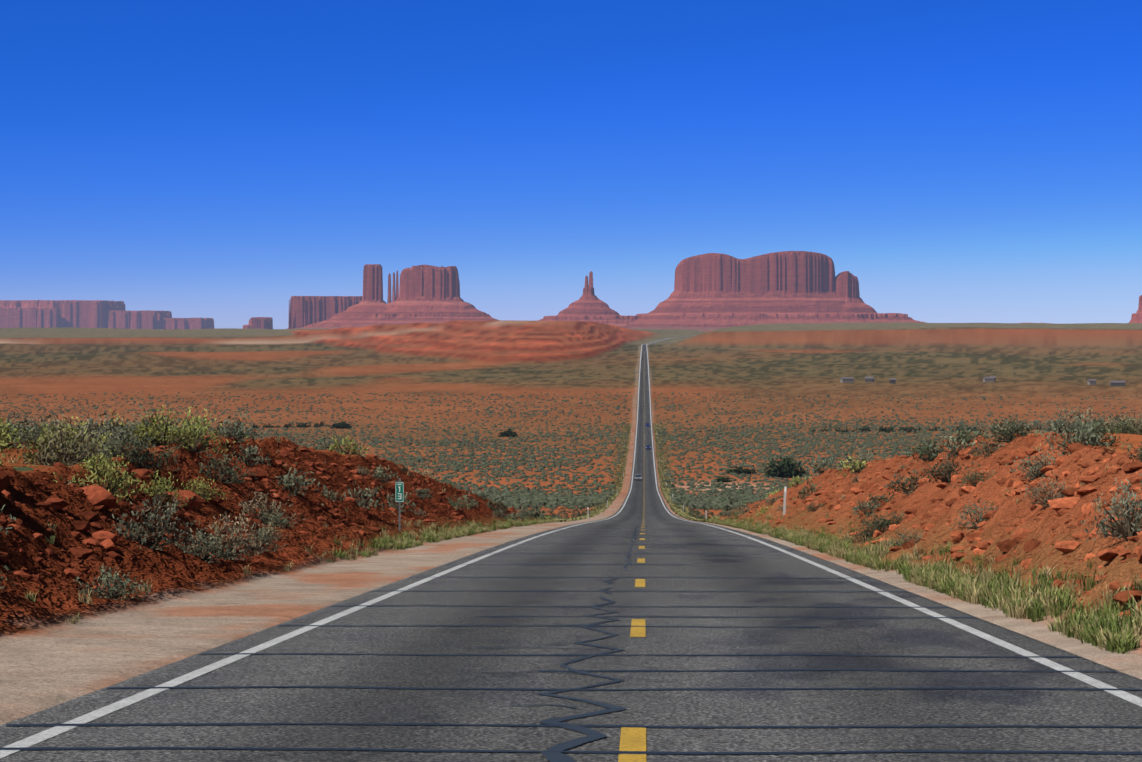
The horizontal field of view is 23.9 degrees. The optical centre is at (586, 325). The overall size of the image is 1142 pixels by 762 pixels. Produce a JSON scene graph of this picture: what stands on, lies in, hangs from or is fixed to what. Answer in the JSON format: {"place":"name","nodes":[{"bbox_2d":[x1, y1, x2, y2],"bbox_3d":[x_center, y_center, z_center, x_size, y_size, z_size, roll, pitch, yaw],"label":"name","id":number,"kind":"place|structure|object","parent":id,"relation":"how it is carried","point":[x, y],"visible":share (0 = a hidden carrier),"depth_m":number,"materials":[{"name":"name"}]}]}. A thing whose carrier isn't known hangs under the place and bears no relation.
{"place":"outdoors","nodes":[
{"label":"outdoors","id":0,"kind":"place"},
{"bbox_2d":[0,320,1141,725],"bbox_3d":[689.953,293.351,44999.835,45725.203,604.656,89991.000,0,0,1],"label":"ground","id":1,"kind":"structure","parent":0,"point":[50,656],"depth_m":1328.11,"materials":[{"name":"soil"}]},
{"bbox_2d":[0,300,213,328],"bbox_3d":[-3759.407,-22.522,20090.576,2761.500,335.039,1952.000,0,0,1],"label":"mesa","id":2,"kind":"structure","parent":1,"relation":"on","point":[65,313],"depth_m":19779.01,"materials":[{"name":"red stone"}]},
{"bbox_2d":[242,317,272,328],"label":"butte","id":3,"kind":"object","parent":1,"relation":"on","point":[260,322],"visible":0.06,"depth_m":15990.14,"materials":[{"name":"red stone"}]},
{"bbox_2d":[288,296,362,328],"bbox_3d":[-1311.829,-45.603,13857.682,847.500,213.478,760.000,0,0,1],"label":"mesa","id":4,"kind":"structure","parent":1,"relation":"on","point":[304,311],"depth_m":13715.19,"materials":[{"name":"red stone"}]},
{"bbox_2d":[295,264,500,328],"bbox_3d":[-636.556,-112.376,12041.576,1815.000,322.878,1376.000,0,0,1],"label":"castle butte","id":5,"kind":"object","parent":1,"relation":"on","point":[427,293],"visible":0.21,"depth_m":11933.95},
{"bbox_2d":[395,478,403,531],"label":"mile marker sign","id":6,"kind":"object","parent":1,"relation":"on","point":[399,491],"visible":0.96,"depth_m":83.96,"materials":[{"name":"teal metal"}]},
{"bbox_2d":[4,422,1108,432],"bbox_3d":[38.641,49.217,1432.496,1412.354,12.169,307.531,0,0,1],"label":"shrubs","id":7,"kind":"object","parent":1,"relation":"on","point":[889,429],"visible":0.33,"depth_m":1315.05,"materials":[{"name":"green plant"}]},
{"bbox_2d":[0,408,1132,521],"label":"shrubs","id":8,"kind":"object","parent":1,"relation":"on","point":[931,450],"visible":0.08,"depth_m":87.62,"materials":[{"name":"green plant"}]},
{"bbox_2d":[330,420,805,482],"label":"bushes","id":9,"kind":"object","parent":1,"relation":"on","point":[786,466],"visible":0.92,"depth_m":879.21,"materials":[{"name":"green plant"}]},
{"bbox_2d":[0,391,1141,509],"bbox_3d":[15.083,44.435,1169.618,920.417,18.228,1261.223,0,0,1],"label":"shrubs","id":10,"kind":"object","parent":1,"relation":"on","point":[714,497],"visible":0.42,"depth_m":1145.00,"materials":[{"name":"green plant"}]},
{"bbox_2d":[0,405,1141,600],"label":"shrubs","id":11,"kind":"object","parent":1,"relation":"on","point":[56,445],"visible":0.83,"depth_m":54.22,"materials":[{"name":"green plant"}]},
{"bbox_2d":[0,432,1141,619],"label":"bank rocks","id":12,"kind":"object","parent":1,"relation":"on","point":[99,497],"visible":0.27,"depth_m":50.75,"materials":[{"name":"stone"}]},
{"bbox_2d":[2,424,1140,632],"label":"dry grass tufts","id":13,"kind":"object","parent":1,"relation":"on","point":[85,600],"visible":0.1,"depth_m":51.97,"materials":[{"name":"beige plant"}]},
{"bbox_2d":[538,271,640,326],"bbox_3d":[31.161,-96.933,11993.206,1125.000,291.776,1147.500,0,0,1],"label":"rock spire","id":14,"kind":"structure","parent":1,"relation":"on","point":[588,306],"depth_m":11892.71,"materials":[{"name":"red stone"}]},
{"bbox_2d":[507,498,749,519],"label":"shrubs","id":15,"kind":"object","parent":1,"relation":"on","point":[579,514],"depth_m":434.08,"materials":[{"name":"green plant"}]},
{"bbox_2d":[543,423,717,521],"bbox_3d":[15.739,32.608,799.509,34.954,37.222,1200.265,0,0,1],"label":"verge grass","id":16,"kind":"structure","parent":1,"relation":"on","point":[595,510],"depth_m":824.47,"materials":[{"name":"green plant"}]},
{"bbox_2d":[303,513,1141,653],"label":"verge grass","id":17,"kind":"structure","parent":1,"relation":"on","point":[1101,629],"depth_m":39.98,"materials":[{"name":"green plant"}]},
{"bbox_2d":[621,251,925,331],"bbox_3d":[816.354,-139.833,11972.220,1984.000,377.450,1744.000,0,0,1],"label":"butte","id":18,"kind":"object","parent":1,"relation":"on","point":[713,291],"visible":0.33,"depth_m":11743.93,"materials":[{"name":"red stone"}]},
{"bbox_2d":[783,486,786,514],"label":"delineator post","id":19,"kind":"object","parent":1,"relation":"on","point":[784,502],"visible":0.73,"depth_m":112.66,"materials":[{"name":"grey plastic"}]},
{"bbox_2d":[840,377,853,382],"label":"building","id":20,"kind":"structure","parent":1,"relation":"on","point":[846,379],"depth_m":1984.21,"materials":[{"name":"brown"}]},
{"bbox_2d":[865,377,873,381],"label":"building","id":21,"kind":"structure","parent":1,"relation":"on","point":[869,379],"depth_m":2004.09,"materials":[{"name":"white"}]},
{"bbox_2d":[889,378,895,383],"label":"building","id":22,"kind":"structure","parent":1,"relation":"on","point":[892,380],"depth_m":1969.08,"materials":[{"name":"grey"}]},
{"bbox_2d":[983,377,993,381],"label":"building","id":23,"kind":"structure","parent":1,"relation":"on","point":[988,379],"depth_m":1992.18,"materials":[{"name":"brown"}]},
{"bbox_2d":[1087,379,1095,384],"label":"building","id":24,"kind":"structure","parent":1,"relation":"on","point":[1091,381],"depth_m":1935.90,"materials":[{"name":"white"}]},
{"bbox_2d":[1110,381,1125,385],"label":"building","id":25,"kind":"structure","parent":1,"relation":"on","point":[1117,383],"depth_m":1919.86,"materials":[{"name":"grey"}]},
{"bbox_2d":[1128,295,1141,322],"bbox_3d":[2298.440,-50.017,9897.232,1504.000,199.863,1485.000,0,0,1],"label":"butte","id":26,"kind":"object","parent":1,"relation":"on","point":[1136,317],"visible":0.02,"depth_m":10166.67,"materials":[{"name":"red stone"}]},
{"bbox_2d":[0,335,1141,761],"bbox_3d":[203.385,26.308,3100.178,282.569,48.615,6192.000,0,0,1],"label":"road","id":27,"kind":"structure","parent":0,"point":[456,701],"depth_m":22.19,"materials":[{"name":"grey asphalt"}]},
{"bbox_2d":[0,526,1141,761],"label":"crack seal","id":28,"kind":"object","parent":27,"relation":"on","point":[552,754],"visible":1,"depth_m":20.67,"materials":[{"name":"black asphalt"}]},
{"bbox_2d":[0,335,1141,757],"bbox_3d":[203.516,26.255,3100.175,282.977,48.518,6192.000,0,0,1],"label":"edge lines","id":29,"kind":"object","parent":27,"relation":"on","point":[112,707],"visible":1,"depth_m":25.46,"materials":[{"name":"white paint"}]},
{"bbox_2d":[618,351,645,761],"bbox_3d":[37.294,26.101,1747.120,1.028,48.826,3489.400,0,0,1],"label":"dashes","id":30,"kind":"object","parent":27,"relation":"on","point":[632,738],"visible":0.98,"depth_m":16.83,"materials":[{"name":"yellow paint"}]},
{"bbox_2d":[635,475,641,480],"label":"silver car","id":31,"kind":"object","parent":27,"relation":"on","point":[638,477],"visible":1,"depth_m":827.12,"materials":[{"name":"grey paint"}]},
{"bbox_2d":[0,0,1141,328],"label":"sky","id":32,"kind":"structure","parent":0,"point":[226,162],"materials":[{"name":"blue"}]}
]}

